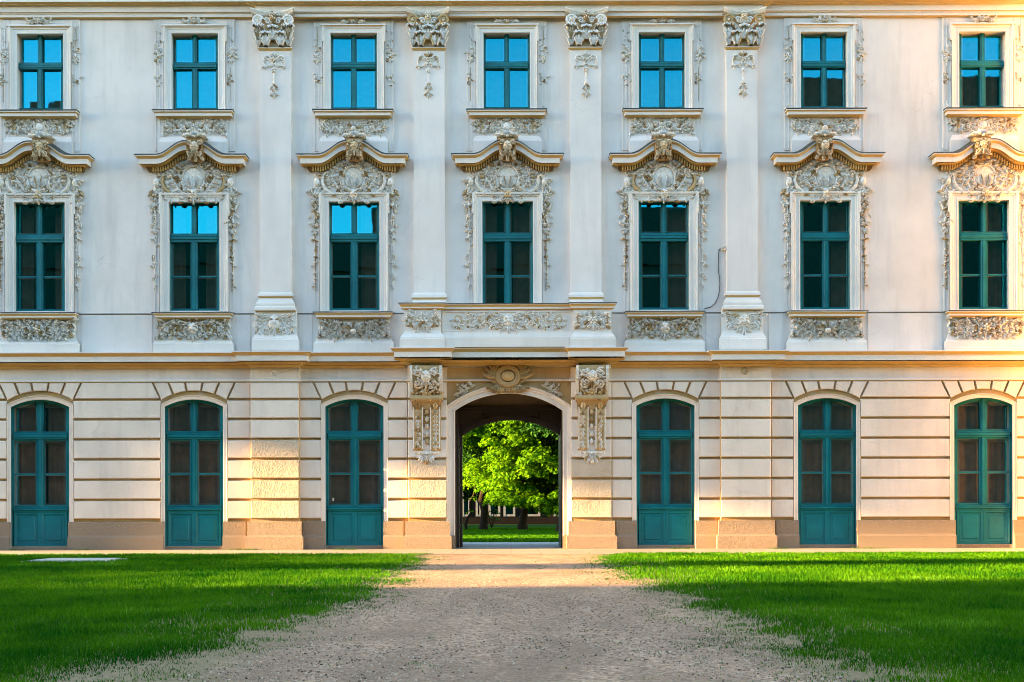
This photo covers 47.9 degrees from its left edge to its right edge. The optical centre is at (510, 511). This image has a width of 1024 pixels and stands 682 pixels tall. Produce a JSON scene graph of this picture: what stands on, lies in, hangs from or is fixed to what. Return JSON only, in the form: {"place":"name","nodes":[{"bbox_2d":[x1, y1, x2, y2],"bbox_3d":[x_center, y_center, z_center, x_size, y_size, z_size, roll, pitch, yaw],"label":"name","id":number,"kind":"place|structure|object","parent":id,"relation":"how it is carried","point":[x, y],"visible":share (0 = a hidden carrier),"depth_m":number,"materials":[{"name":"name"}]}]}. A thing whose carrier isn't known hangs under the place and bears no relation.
{"place":"outdoors","nodes":[
{"label":"outdoors","id":0,"kind":"place"},
{"bbox_2d":[459,543,561,547],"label":"passage floor","id":1,"kind":"structure","parent":0,"point":[550,545],"depth_m":29.43,"materials":[{"name":"grey stone"}]},
{"bbox_2d":[463,524,558,541],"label":"garden lawn","id":2,"kind":"structure","parent":0,"point":[515,525],"depth_m":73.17,"materials":[{"name":"plant"}]},
{"bbox_2d":[463,458,479,528],"bbox_3d":[-1.754,-1.038,56.198,1.911,3.933,1.576,0,0,0],"label":"slender tree","id":3,"kind":"object","parent":2,"relation":"on","point":[470,510],"visible":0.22,"depth_m":55.94,"materials":[{"name":"green plant"}]},
{"bbox_2d":[463,466,487,502],"bbox_3d":[-2.849,-2.593,58.646,6.222,7.149,5.984,0,0,41],"label":"shade tree","id":4,"kind":"object","parent":2,"relation":"on","point":[468,494],"visible":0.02,"depth_m":58.08,"materials":[{"name":"green plant"}]},
{"bbox_2d":[487,505,501,527],"bbox_3d":[-0.907,0.139,59.994,1.186,1.476,0.796,0,0,0],"label":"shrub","id":5,"kind":"object","parent":2,"relation":"on","point":[492,524],"visible":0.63,"depth_m":59.97,"materials":[{"name":"green plant"}]},
{"bbox_2d":[462,426,545,529],"bbox_3d":[-1.095,-2.680,55.472,6.146,7.315,6.089,0,0,0],"label":"tall tree","id":6,"kind":"object","parent":2,"relation":"on","point":[467,454],"visible":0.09,"depth_m":54.38,"materials":[{"name":"green plant"}]},
{"bbox_2d":[462,420,558,529],"bbox_3d":[1.623,-3.955,53.863,11.340,9.853,7.874,0,0,0],"label":"broadleaf tree","id":7,"kind":"object","parent":2,"relation":"on","point":[523,474],"visible":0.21,"depth_m":51.54,"materials":[{"name":"green plant"}]},
{"bbox_2d":[514,422,558,530],"bbox_3d":[2.988,-3.044,51.471,6.388,8.024,5.873,0,0,0],"label":"tree","id":8,"kind":"object","parent":2,"relation":"on","point":[533,427],"visible":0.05,"depth_m":50.51,"materials":[{"name":"green plant"}]},
{"bbox_2d":[463,542,558,543],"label":"garden paving","id":9,"kind":"structure","parent":0,"point":[507,542],"depth_m":32.45,"materials":[{"name":"grey stone"}]},
{"bbox_2d":[0,554,1023,681],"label":"gravel path","id":10,"kind":"structure","parent":0,"point":[511,567],"depth_m":7.90,"materials":[{"name":"beige gravel"}]},
{"bbox_2d":[0,548,1023,554],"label":"pavement","id":11,"kind":"structure","parent":0,"point":[514,551],"depth_m":25.59,"materials":[{"name":"beige stone"}]},
{"bbox_2d":[0,547,1023,681],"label":"lawn","id":12,"kind":"structure","parent":0,"point":[693,564],"depth_m":10.68,"materials":[{"name":"plant"}]},
{"bbox_2d":[21,558,125,561],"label":"stone slab","id":13,"kind":"structure","parent":12,"relation":"on","point":[76,559],"depth_m":20.74,"materials":[{"name":"grey stone"}]},
{"label":"ground","id":14,"kind":"structure","parent":0,"visible":0},
{"bbox_2d":[463,439,558,523],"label":"garden building","id":15,"kind":"structure","parent":14,"relation":"on","point":[508,515],"depth_m":80.00,"materials":[{"name":"tile"}]},
{"bbox_2d":[463,493,469,515],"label":"window","id":16,"kind":"structure","parent":15,"relation":"in","point":[463,493],"depth_m":79.94,"materials":[{"name":"white paint"}]},
{"bbox_2d":[476,501,480,515],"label":"window","id":17,"kind":"structure","parent":15,"relation":"in","point":[477,514],"depth_m":79.94,"materials":[{"name":"white paint"}]},
{"bbox_2d":[488,503,499,515],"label":"window","id":18,"kind":"structure","parent":15,"relation":"in","point":[490,514],"depth_m":79.94,"materials":[{"name":"white paint"}]},
{"bbox_2d":[503,506,514,515],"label":"window","id":19,"kind":"structure","parent":15,"relation":"in","point":[504,508],"depth_m":79.94,"materials":[{"name":"white paint"}]},
{"bbox_2d":[0,0,1023,549],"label":"palace","id":20,"kind":"structure","parent":14,"relation":"on","point":[308,274],"depth_m":26.95,"materials":[{"name":"white paint"}]},
{"bbox_2d":[7,395,73,549],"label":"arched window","id":21,"kind":"structure","parent":20,"relation":"in","point":[40,454],"depth_m":27.15,"materials":[{"name":"teal paint"}]},
{"bbox_2d":[0,16,82,151],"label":"upper window","id":22,"kind":"structure","parent":20,"relation":"in","point":[50,68],"depth_m":26.97,"materials":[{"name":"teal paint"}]},
{"bbox_2d":[0,131,94,351],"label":"main window","id":23,"kind":"structure","parent":20,"relation":"in","point":[48,239],"depth_m":26.94,"materials":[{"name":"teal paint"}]},
{"bbox_2d":[134,131,248,351],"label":"main window","id":24,"kind":"structure","parent":20,"relation":"in","point":[202,278],"depth_m":26.94,"materials":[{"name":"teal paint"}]},
{"bbox_2d":[160,395,227,549],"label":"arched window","id":25,"kind":"structure","parent":20,"relation":"in","point":[194,510],"depth_m":27.15,"materials":[{"name":"teal paint"}]},
{"bbox_2d":[152,17,237,151],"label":"upper window","id":26,"kind":"structure","parent":20,"relation":"in","point":[198,63],"depth_m":26.97,"materials":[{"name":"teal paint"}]},
{"bbox_2d":[296,130,408,351],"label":"main window","id":27,"kind":"structure","parent":20,"relation":"in","point":[351,244],"depth_m":26.94,"materials":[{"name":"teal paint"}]},
{"bbox_2d":[312,18,396,150],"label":"upper window","id":28,"kind":"structure","parent":20,"relation":"in","point":[354,99],"depth_m":26.97,"materials":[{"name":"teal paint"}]},
{"bbox_2d":[321,395,387,548],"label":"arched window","id":29,"kind":"structure","parent":20,"relation":"in","point":[354,428],"depth_m":27.15,"materials":[{"name":"teal paint"}]},
{"bbox_2d":[464,18,549,150],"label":"upper window","id":30,"kind":"structure","parent":20,"relation":"in","point":[502,82],"depth_m":26.97,"materials":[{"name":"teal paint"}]},
{"bbox_2d":[451,130,563,302],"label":"main window","id":31,"kind":"structure","parent":20,"relation":"in","point":[507,242],"depth_m":26.95,"materials":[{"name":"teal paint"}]},
{"bbox_2d":[621,18,705,150],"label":"upper window","id":32,"kind":"structure","parent":20,"relation":"in","point":[656,96],"depth_m":26.97,"materials":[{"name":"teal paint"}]},
{"bbox_2d":[608,129,721,350],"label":"main window","id":33,"kind":"structure","parent":20,"relation":"in","point":[667,255],"depth_m":26.94,"materials":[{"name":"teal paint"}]},
{"bbox_2d":[632,394,698,548],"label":"arched door","id":34,"kind":"structure","parent":20,"relation":"in","point":[665,431],"depth_m":27.15,"materials":[{"name":"teal paint"}]},
{"bbox_2d":[707,248,721,307],"bbox_3d":[4.694,-5.464,26.986,0.515,1.412,0.016,0,0,0],"label":"cable","id":35,"kind":"object","parent":20,"relation":"attached to","point":[719,278],"depth_m":26.98,"materials":[{"name":"grey metal"}]},
{"bbox_2d":[784,15,867,149],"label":"upper window","id":36,"kind":"structure","parent":20,"relation":"in","point":[814,67],"depth_m":26.97,"materials":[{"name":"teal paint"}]},
{"bbox_2d":[793,394,860,547],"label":"arched door","id":37,"kind":"structure","parent":20,"relation":"in","point":[827,479],"depth_m":27.15,"materials":[{"name":"teal paint"}]},
{"bbox_2d":[770,129,885,349],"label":"main window","id":38,"kind":"structure","parent":20,"relation":"in","point":[817,233],"depth_m":26.94,"materials":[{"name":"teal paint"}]},
{"bbox_2d":[928,129,1023,349],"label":"main window","id":39,"kind":"structure","parent":20,"relation":"in","point":[977,229],"depth_m":26.94,"materials":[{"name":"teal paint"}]},
{"bbox_2d":[940,15,1023,149],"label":"upper window","id":40,"kind":"structure","parent":20,"relation":"in","point":[970,74],"depth_m":26.97,"materials":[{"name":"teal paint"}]},
{"bbox_2d":[950,393,1016,547],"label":"arched door","id":41,"kind":"structure","parent":20,"relation":"in","point":[983,428],"depth_m":27.15,"materials":[{"name":"teal paint"}]}
]}

